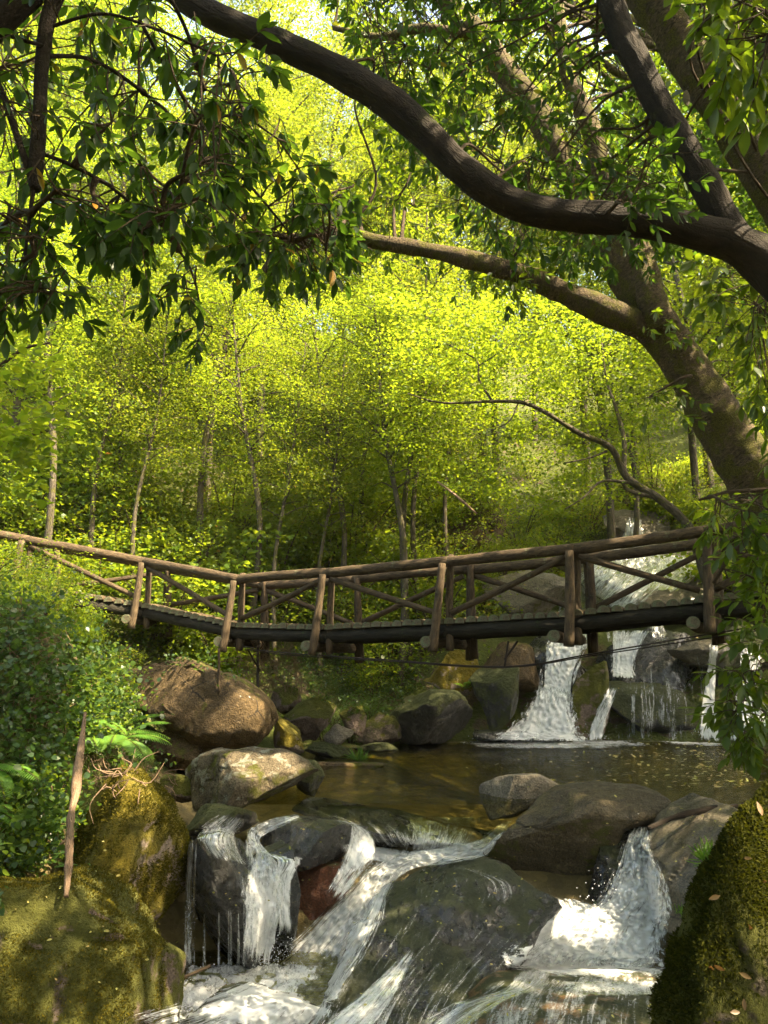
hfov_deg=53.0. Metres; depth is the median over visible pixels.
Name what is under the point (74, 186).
broadleaf tree
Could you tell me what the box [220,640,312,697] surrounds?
shrub
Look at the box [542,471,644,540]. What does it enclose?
shrub
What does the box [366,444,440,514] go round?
shrub
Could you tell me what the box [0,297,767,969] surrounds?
ground
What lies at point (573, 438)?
shrub
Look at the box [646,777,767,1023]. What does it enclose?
mossy rock
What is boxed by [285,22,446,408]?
broadleaf tree
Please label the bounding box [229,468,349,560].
shrub
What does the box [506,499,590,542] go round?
shrub
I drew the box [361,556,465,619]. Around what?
shrub
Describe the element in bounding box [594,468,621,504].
shrub
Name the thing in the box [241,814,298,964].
waterfall
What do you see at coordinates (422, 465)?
shrub
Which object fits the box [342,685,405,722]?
shrub
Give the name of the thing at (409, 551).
shrub
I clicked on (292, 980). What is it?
foam
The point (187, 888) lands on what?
waterfall
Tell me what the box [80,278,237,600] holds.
broadleaf tree
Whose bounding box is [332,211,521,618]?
broadleaf tree
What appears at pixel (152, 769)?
ground cover
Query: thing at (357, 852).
waterfall
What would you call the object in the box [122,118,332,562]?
broadleaf tree
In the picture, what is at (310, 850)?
rock
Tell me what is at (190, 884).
waterfall
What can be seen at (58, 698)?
vine stems
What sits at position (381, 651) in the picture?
shrub
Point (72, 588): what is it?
shrub
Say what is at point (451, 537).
shrub
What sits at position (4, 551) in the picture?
shrub
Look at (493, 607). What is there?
shrub
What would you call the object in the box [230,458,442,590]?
shrub
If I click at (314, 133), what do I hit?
broadleaf tree
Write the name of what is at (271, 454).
shrub
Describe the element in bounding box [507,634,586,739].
waterfall
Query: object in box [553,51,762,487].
broadleaf tree
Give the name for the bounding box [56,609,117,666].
shrub
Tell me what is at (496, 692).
rock
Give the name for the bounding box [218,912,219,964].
waterfall
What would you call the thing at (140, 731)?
fern
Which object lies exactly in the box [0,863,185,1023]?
boulder
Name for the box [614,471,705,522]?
shrub
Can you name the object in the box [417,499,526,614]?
shrub
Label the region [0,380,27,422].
shrub
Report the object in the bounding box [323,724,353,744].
rock
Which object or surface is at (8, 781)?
fern
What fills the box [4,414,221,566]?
shrub
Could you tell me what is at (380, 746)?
rock
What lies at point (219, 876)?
rock
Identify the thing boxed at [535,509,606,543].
shrub
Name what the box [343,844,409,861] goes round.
waterfall
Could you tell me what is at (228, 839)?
waterfall
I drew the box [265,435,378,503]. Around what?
shrub
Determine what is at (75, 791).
dead branch
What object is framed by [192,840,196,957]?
waterfall
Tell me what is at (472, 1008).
waterfall
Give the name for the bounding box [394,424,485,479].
shrub
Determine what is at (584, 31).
sky
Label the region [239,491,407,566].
shrub
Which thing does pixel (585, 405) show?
broadleaf tree
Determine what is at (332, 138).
broadleaf tree
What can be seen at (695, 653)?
rock
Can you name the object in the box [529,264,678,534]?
broadleaf tree
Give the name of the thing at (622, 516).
rock
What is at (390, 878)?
waterfall
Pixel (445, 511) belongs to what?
broadleaf tree
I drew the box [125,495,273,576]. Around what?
shrub
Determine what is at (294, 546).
shrub
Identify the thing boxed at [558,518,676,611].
waterfall
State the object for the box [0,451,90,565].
shrub
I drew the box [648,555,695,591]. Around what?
waterfall
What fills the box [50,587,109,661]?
shrub
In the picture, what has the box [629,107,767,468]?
broadleaf tree
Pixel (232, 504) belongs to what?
shrub
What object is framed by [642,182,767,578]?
broadleaf tree
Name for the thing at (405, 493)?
broadleaf tree
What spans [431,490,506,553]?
shrub
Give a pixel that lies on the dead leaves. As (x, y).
(716, 897)
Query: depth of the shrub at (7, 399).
27.95 m
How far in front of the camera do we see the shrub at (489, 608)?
22.80 m
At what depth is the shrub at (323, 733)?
16.73 m
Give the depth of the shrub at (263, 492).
24.45 m
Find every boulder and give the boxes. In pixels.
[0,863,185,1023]
[59,763,191,921]
[119,656,278,751]
[147,729,203,770]
[160,774,191,802]
[185,746,318,811]
[296,759,324,791]
[479,773,558,819]
[483,781,670,875]
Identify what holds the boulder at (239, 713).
on the ground at (178, 921)
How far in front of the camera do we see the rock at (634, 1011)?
6.03 m
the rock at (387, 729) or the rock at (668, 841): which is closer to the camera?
the rock at (668, 841)
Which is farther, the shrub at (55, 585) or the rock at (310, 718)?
the rock at (310, 718)
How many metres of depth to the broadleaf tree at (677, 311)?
43.79 m
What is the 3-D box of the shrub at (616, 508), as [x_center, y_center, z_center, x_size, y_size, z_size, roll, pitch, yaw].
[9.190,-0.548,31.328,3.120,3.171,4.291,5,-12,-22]
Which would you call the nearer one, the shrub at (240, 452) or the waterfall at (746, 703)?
the waterfall at (746, 703)
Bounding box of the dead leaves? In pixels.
[709,802,766,1014]
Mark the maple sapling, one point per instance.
(16, 455)
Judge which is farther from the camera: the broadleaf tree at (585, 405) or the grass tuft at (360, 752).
the broadleaf tree at (585, 405)
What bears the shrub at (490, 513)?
on the ground at (178, 921)
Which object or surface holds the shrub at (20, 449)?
on the ground at (178, 921)
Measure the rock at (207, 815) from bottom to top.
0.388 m
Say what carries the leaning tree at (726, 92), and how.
on the ground at (178, 921)
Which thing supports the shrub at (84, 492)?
on the ground at (178, 921)
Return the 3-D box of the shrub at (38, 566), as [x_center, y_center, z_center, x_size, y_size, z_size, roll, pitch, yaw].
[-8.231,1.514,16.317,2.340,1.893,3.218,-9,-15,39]
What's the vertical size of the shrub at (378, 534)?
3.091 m
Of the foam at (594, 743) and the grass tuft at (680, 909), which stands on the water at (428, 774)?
the foam at (594, 743)
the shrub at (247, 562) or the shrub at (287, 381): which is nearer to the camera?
the shrub at (247, 562)
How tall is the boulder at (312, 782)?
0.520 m
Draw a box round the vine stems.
[0,598,139,870]
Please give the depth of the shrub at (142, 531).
21.09 m
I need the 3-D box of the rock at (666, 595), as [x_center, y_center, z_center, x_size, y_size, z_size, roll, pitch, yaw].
[8.215,1.976,22.764,6.347,2.840,3.462,0,-11,0]
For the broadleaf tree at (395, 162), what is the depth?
29.25 m
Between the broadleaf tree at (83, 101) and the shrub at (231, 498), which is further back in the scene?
the broadleaf tree at (83, 101)
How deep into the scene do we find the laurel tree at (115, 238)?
3.58 m
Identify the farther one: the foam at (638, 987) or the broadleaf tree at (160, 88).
the broadleaf tree at (160, 88)
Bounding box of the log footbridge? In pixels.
[0,521,767,693]
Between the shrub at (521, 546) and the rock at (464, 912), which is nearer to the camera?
the rock at (464, 912)
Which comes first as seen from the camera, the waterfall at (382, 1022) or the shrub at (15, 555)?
the waterfall at (382, 1022)
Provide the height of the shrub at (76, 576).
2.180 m
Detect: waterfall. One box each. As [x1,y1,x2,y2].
[136,820,511,1023]
[184,842,190,967]
[188,840,192,962]
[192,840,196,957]
[197,816,245,864]
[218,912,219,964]
[228,909,228,963]
[230,913,231,963]
[237,924,239,964]
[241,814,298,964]
[269,854,299,934]
[271,866,398,996]
[326,814,444,844]
[327,951,412,1023]
[329,819,374,897]
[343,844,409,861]
[377,878,510,1023]
[403,817,479,850]
[422,970,548,1023]
[486,976,649,1023]
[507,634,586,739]
[528,827,671,967]
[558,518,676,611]
[588,689,615,739]
[607,631,648,677]
[629,667,702,736]
[631,697,635,734]
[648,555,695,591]
[700,644,718,740]
[731,649,765,738]
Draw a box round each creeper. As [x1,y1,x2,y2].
[0,584,141,859]
[0,637,163,876]
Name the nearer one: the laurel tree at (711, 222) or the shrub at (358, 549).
the laurel tree at (711, 222)
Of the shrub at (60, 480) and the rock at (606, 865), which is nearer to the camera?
the rock at (606, 865)
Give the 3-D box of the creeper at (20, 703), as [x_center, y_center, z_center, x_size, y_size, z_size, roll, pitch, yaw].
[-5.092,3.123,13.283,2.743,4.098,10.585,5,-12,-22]
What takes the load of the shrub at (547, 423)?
on the ground at (178, 921)
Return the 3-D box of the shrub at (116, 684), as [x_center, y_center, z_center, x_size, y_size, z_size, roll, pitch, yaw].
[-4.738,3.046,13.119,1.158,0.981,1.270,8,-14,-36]
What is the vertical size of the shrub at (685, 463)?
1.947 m
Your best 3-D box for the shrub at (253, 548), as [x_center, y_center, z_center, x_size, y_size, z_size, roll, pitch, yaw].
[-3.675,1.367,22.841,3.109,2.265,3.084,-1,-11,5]
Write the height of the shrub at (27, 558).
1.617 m
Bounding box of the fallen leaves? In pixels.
[27,687,763,1017]
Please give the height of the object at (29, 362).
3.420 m
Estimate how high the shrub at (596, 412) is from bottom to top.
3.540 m
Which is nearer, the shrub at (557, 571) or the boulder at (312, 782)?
the boulder at (312, 782)
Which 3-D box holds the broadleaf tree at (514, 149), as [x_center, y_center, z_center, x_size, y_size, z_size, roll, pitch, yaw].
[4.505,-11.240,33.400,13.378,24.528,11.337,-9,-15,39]
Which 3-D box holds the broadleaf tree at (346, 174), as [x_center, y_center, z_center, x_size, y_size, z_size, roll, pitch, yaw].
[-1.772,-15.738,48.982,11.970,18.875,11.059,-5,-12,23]
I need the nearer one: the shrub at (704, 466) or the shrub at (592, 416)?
the shrub at (704, 466)
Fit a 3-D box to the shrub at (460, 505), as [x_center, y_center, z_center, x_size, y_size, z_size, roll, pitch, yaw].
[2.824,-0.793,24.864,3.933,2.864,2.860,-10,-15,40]
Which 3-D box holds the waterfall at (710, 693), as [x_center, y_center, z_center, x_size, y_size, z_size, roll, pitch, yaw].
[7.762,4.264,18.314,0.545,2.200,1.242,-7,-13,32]
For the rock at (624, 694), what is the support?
on the ground at (178, 921)
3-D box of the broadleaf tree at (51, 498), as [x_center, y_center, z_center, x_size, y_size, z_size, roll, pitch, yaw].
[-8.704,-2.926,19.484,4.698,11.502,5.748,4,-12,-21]
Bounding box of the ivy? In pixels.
[0,548,173,915]
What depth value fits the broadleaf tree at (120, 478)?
21.38 m
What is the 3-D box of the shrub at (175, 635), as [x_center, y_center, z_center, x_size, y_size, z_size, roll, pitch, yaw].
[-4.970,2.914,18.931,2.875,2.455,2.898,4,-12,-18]
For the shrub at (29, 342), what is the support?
on the ground at (178, 921)
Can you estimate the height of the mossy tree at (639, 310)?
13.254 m
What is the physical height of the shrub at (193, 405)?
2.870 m
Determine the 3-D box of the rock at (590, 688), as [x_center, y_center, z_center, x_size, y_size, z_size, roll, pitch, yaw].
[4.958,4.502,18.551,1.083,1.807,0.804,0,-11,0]
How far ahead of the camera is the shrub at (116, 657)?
14.61 m
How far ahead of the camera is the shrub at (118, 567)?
19.01 m
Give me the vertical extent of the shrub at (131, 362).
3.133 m
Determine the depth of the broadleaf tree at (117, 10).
30.00 m
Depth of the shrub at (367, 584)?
20.32 m
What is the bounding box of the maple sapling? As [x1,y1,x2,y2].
[0,308,101,509]
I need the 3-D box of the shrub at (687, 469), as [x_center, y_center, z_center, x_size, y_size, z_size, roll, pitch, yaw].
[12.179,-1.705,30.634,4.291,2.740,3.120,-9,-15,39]
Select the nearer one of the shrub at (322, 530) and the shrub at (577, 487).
the shrub at (322, 530)
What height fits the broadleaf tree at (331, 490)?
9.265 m
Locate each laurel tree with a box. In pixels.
[0,0,373,376]
[165,0,767,301]
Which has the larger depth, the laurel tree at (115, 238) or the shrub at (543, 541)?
the shrub at (543, 541)
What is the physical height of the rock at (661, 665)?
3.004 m
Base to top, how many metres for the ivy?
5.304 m
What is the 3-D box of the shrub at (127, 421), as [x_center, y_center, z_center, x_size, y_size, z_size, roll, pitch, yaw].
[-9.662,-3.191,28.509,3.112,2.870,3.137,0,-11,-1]
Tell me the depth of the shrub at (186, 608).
18.32 m
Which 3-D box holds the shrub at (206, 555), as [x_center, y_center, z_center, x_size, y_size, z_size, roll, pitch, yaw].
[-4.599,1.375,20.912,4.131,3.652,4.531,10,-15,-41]
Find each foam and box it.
[182,962,317,1012]
[462,740,647,748]
[496,688,585,740]
[502,897,663,976]
[556,981,656,994]
[664,741,721,745]
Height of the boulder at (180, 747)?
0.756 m
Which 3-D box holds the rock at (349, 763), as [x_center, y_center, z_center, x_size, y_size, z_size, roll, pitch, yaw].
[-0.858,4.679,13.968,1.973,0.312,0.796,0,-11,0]
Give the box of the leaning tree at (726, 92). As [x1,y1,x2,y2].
[164,0,767,478]
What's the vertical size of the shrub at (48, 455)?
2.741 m
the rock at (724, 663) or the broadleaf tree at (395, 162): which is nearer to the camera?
the rock at (724, 663)
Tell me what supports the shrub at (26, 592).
on the ground at (178, 921)
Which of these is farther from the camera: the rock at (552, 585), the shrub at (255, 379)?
the shrub at (255, 379)
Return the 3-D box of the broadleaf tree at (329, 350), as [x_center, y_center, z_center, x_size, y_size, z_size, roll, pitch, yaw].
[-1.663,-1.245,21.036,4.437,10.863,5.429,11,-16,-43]
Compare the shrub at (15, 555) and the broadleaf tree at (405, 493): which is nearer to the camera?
the shrub at (15, 555)
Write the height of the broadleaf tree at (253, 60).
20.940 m
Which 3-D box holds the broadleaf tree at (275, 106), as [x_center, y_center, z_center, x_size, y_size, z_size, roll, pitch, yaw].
[-6.047,-7.528,26.350,8.098,17.520,9.556,-9,-14,37]
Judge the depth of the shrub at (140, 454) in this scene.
23.55 m
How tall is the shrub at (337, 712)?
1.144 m
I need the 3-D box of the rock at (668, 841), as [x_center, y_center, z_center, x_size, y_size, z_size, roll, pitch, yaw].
[3.625,4.037,8.523,2.745,1.682,1.636,11,-16,-44]
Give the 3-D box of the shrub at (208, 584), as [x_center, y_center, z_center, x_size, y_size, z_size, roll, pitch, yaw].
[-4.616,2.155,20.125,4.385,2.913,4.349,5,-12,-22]
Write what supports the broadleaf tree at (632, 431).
on the ground at (178, 921)
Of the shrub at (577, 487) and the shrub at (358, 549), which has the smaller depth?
the shrub at (358, 549)
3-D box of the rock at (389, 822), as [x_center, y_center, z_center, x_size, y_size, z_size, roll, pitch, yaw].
[0.226,4.131,10.254,2.830,0.666,0.906,0,-11,0]
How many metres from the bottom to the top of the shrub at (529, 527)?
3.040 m
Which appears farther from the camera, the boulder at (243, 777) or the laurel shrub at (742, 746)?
the boulder at (243, 777)
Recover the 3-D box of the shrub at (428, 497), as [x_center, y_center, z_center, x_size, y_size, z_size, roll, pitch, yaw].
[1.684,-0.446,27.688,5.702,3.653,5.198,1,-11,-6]
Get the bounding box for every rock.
[182,981,320,1023]
[185,831,265,968]
[186,803,258,835]
[254,840,300,949]
[261,815,367,872]
[271,684,301,714]
[273,716,303,753]
[283,696,336,741]
[292,797,497,847]
[297,857,351,919]
[305,742,354,756]
[318,762,389,765]
[318,856,561,1023]
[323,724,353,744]
[339,703,366,736]
[352,742,397,750]
[354,712,401,744]
[389,689,472,744]
[424,650,478,695]
[461,968,663,1023]
[470,667,518,730]
[472,729,572,742]
[482,570,564,614]
[484,641,540,691]
[529,636,587,717]
[556,544,731,624]
[571,661,610,737]
[588,826,644,916]
[596,626,696,691]
[602,509,669,543]
[609,681,701,733]
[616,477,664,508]
[642,793,736,935]
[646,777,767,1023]
[667,639,729,668]
[694,620,764,686]
[759,753,767,780]
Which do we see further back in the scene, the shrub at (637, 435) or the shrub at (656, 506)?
the shrub at (637, 435)
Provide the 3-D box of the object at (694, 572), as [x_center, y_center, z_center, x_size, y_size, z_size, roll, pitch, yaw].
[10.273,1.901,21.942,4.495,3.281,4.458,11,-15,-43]
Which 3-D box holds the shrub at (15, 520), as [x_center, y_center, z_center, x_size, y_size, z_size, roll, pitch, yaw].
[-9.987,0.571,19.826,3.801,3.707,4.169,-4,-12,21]
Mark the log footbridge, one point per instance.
(572, 623)
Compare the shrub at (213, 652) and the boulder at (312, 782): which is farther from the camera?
the shrub at (213, 652)
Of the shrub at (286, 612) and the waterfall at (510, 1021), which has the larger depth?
the shrub at (286, 612)
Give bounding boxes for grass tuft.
[343,745,370,759]
[671,900,683,917]
[685,836,712,866]
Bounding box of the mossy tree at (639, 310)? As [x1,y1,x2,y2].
[215,0,767,542]
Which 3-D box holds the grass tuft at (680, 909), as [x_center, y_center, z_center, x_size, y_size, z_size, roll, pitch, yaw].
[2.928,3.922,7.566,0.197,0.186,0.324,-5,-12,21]
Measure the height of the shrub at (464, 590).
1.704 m
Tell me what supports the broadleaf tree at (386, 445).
on the ground at (178, 921)
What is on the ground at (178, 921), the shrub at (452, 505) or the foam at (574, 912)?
the shrub at (452, 505)
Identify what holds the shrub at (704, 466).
on the ground at (178, 921)
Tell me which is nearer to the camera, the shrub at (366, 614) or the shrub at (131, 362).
the shrub at (366, 614)
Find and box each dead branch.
[60,712,86,897]
[437,481,476,513]
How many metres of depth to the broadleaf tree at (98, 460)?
20.44 m
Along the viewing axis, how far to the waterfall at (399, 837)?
9.83 m
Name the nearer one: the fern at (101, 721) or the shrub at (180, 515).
the fern at (101, 721)
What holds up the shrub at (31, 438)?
on the ground at (178, 921)
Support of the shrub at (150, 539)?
on the ground at (178, 921)
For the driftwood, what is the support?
on the rock at (668, 841)
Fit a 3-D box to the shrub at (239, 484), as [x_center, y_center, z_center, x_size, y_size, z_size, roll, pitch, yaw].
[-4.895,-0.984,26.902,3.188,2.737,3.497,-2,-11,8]
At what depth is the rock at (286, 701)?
15.98 m
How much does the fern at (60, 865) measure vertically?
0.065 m
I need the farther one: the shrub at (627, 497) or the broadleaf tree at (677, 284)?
the shrub at (627, 497)
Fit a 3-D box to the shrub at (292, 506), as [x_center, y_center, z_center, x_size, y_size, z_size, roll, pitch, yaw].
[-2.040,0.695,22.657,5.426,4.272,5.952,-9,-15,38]
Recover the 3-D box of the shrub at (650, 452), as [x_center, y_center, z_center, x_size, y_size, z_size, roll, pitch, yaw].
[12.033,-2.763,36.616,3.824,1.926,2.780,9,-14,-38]
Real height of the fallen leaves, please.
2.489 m
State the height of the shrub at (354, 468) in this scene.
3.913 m
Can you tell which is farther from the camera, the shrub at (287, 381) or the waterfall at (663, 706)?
the shrub at (287, 381)
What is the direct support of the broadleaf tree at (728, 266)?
on the ground at (178, 921)
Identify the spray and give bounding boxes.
[183,709,711,1004]
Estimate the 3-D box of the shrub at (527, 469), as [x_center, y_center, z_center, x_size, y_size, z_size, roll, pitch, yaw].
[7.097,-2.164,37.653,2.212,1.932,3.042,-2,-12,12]
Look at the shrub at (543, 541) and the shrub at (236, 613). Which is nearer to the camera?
the shrub at (236, 613)
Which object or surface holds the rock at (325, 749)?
on the ground at (178, 921)
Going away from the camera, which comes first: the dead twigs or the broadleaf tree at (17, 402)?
the dead twigs
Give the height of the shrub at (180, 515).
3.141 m
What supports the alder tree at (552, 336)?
on the ground at (178, 921)
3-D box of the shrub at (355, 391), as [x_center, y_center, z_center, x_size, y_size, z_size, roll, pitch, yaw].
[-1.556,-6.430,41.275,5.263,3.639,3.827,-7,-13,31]
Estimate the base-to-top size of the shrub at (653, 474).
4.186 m
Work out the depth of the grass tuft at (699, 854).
7.66 m
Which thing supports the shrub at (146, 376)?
on the ground at (178, 921)
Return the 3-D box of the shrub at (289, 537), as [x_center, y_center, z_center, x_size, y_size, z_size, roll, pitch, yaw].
[-3.369,1.741,22.306,5.594,4.848,6.135,-4,-12,17]
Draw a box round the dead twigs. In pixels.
[82,748,182,823]
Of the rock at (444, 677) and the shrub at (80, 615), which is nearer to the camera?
the shrub at (80, 615)
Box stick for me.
[184,964,210,978]
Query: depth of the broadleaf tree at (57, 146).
37.20 m
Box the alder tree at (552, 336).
[367,279,702,584]
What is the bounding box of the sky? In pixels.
[0,0,744,351]
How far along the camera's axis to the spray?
7.83 m
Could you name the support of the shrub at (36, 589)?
on the ground at (178, 921)
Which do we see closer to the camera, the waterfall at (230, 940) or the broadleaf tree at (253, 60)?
the waterfall at (230, 940)
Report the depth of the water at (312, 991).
8.03 m
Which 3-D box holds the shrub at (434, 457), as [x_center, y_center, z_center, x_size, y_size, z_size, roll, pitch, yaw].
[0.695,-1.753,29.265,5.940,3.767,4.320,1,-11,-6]
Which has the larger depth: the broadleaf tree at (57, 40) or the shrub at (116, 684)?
the broadleaf tree at (57, 40)
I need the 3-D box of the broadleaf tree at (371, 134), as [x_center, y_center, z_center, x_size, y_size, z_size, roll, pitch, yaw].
[1.693,-9.662,31.019,12.118,19.366,10.911,-2,-12,11]
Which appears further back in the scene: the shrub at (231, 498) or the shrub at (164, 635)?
the shrub at (231, 498)
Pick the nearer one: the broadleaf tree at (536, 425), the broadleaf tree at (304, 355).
the broadleaf tree at (304, 355)
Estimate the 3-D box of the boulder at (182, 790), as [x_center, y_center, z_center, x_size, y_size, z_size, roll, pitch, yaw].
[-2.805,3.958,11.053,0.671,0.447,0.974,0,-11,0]
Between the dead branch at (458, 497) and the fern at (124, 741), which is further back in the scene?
the dead branch at (458, 497)
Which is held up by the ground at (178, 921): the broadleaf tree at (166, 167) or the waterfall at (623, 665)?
the broadleaf tree at (166, 167)
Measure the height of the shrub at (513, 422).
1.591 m
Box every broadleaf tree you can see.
[0,0,118,307]
[0,0,200,341]
[0,0,235,420]
[0,0,275,441]
[0,16,100,271]
[0,26,86,344]
[0,57,156,495]
[0,190,138,580]
[2,190,258,564]
[33,241,206,568]
[68,77,215,314]
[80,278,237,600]
[83,37,340,510]
[96,14,298,414]
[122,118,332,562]
[155,264,331,621]
[157,54,341,411]
[165,0,389,482]
[210,328,384,674]
[227,20,347,359]
[228,0,480,444]
[239,278,407,622]
[255,255,483,541]
[255,348,415,676]
[271,93,344,358]
[275,56,532,456]
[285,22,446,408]
[285,109,530,518]
[293,280,475,688]
[295,113,382,361]
[299,70,539,475]
[311,172,528,668]
[316,115,448,397]
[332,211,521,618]
[365,0,592,483]
[368,35,596,485]
[380,267,528,580]
[427,29,720,506]
[450,56,767,538]
[464,168,594,440]
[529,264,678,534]
[544,106,767,626]
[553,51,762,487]
[565,56,767,524]
[565,253,699,477]
[599,2,767,406]
[600,255,725,387]
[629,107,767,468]
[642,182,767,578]
[719,270,766,398]
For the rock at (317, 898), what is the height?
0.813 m
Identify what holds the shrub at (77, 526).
on the ground at (178, 921)
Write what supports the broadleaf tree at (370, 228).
on the ground at (178, 921)
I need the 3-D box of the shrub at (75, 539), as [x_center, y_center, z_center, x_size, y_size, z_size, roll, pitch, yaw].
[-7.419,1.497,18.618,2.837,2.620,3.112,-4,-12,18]
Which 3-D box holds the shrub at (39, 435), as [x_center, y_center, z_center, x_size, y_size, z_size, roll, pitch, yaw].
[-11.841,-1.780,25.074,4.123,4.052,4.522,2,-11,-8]
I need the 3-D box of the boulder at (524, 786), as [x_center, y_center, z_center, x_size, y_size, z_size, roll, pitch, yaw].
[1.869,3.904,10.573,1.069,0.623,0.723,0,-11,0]
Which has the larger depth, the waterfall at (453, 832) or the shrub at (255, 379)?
the shrub at (255, 379)
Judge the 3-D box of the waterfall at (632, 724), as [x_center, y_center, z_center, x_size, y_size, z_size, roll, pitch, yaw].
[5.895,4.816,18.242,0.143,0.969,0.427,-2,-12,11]
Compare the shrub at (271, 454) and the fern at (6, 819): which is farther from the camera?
the shrub at (271, 454)
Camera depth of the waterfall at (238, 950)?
7.72 m
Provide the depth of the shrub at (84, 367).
30.74 m
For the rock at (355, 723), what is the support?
on the ground at (178, 921)
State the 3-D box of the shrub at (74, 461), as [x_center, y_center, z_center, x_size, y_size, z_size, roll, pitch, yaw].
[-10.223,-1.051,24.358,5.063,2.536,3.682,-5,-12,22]
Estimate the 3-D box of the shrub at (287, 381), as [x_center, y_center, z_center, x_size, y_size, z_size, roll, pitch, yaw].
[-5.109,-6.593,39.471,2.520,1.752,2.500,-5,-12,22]
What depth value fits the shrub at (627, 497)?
28.72 m
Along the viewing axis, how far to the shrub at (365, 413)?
36.58 m
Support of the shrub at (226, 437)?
on the ground at (178, 921)
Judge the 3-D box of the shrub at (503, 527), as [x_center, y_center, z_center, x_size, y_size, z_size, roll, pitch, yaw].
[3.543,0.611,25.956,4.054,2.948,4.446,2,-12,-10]
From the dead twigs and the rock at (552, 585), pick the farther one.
the rock at (552, 585)
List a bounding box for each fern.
[0,763,40,799]
[0,804,17,824]
[54,736,105,752]
[54,863,90,867]
[81,719,126,734]
[99,721,171,760]
[113,714,169,760]
[453,680,470,689]
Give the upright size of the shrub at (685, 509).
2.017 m
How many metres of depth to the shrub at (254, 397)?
34.61 m
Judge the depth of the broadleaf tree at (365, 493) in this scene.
23.90 m
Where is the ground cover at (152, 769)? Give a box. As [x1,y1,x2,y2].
[97,625,424,773]
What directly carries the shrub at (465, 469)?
on the ground at (178, 921)
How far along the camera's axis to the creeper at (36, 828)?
8.51 m
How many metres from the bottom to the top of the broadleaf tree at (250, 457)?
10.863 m
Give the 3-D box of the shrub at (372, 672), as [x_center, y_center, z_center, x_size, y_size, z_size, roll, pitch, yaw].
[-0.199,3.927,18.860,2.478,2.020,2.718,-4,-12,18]
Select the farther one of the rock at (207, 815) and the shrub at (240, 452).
the shrub at (240, 452)
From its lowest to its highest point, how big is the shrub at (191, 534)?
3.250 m
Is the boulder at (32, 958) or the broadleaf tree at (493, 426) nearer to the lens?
the boulder at (32, 958)
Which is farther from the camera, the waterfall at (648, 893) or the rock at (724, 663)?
the rock at (724, 663)
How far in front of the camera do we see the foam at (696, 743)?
17.47 m
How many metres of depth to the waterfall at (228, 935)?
7.74 m
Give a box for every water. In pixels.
[180,945,533,1023]
[251,741,767,803]
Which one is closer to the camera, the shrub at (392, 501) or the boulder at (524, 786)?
the boulder at (524, 786)
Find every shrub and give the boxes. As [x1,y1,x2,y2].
[0,293,59,361]
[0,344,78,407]
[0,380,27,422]
[0,384,36,426]
[0,398,60,486]
[0,402,69,476]
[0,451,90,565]
[0,451,135,541]
[0,459,102,567]
[0,522,63,597]
[0,525,15,562]
[0,545,68,595]
[0,546,84,608]
[0,551,70,613]
[0,572,71,616]
[0,581,60,608]
[1,550,98,619]
[2,402,82,479]
[2,525,142,598]
[3,429,87,479]
[3,460,154,541]
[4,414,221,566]
[9,495,185,583]
[9,549,129,622]
[16,440,128,489]
[22,448,147,537]
[25,344,112,402]
[25,551,117,622]
[37,399,217,509]
[47,535,177,602]
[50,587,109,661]
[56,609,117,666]
[57,399,142,471]
[70,329,151,376]
[72,502,213,591]
[77,560,225,657]
[81,388,158,443]
[81,502,190,562]
[81,637,148,680]
[85,460,250,532]
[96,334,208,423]
[98,663,148,702]
[100,340,182,402]
[102,342,156,389]
[108,485,229,562]
[120,584,235,662]
[122,484,212,532]
[123,491,254,596]
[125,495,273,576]
[127,544,265,636]
[137,493,253,558]
[138,428,301,552]
[140,597,220,654]
[152,523,296,635]
[163,367,234,421]
[170,607,279,682]
[182,594,259,673]
[190,528,391,647]
[196,395,309,465]
[204,477,374,567]
[208,478,349,619]
[209,481,264,526]
[213,442,282,497]
[216,428,307,484]
[216,516,294,572]
[219,433,339,479]
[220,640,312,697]
[221,372,285,407]
[225,365,276,398]
[228,437,357,545]
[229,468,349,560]
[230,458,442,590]
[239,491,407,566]
[240,410,291,437]
[251,501,479,671]
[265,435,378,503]
[268,368,304,390]
[269,507,395,601]
[270,521,340,566]
[271,454,385,497]
[293,585,419,655]
[296,561,424,665]
[297,503,427,564]
[299,358,334,388]
[299,437,425,517]
[300,447,419,528]
[301,466,392,528]
[307,644,430,697]
[307,710,342,742]
[308,535,537,667]
[312,695,373,727]
[314,581,443,697]
[316,363,385,409]
[331,703,374,744]
[339,440,438,528]
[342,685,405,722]
[346,400,393,428]
[356,516,502,606]
[359,447,526,525]
[360,415,484,491]
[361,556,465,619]
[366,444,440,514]
[368,423,515,526]
[375,531,440,585]
[379,436,530,504]
[384,425,472,499]
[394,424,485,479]
[408,486,476,541]
[417,447,524,525]
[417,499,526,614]
[420,532,472,578]
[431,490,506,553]
[435,494,526,548]
[437,476,535,539]
[443,574,489,617]
[452,482,571,549]
[467,548,508,615]
[469,525,539,577]
[474,528,549,580]
[499,412,531,438]
[505,453,546,480]
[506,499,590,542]
[508,529,564,577]
[509,406,558,436]
[512,523,593,576]
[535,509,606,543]
[538,452,617,527]
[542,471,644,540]
[556,428,599,448]
[567,436,715,509]
[568,464,662,525]
[587,398,618,436]
[588,401,638,440]
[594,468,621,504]
[610,421,663,441]
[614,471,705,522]
[618,432,679,468]
[626,474,691,523]
[627,460,678,485]
[651,446,717,493]
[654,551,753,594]
[656,449,703,476]
[665,484,720,527]
[677,487,767,781]
[678,436,762,490]
[722,519,767,592]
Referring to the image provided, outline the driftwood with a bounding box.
[647,801,746,830]
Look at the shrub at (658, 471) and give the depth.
32.31 m
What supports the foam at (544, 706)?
on the waterfall at (561, 679)

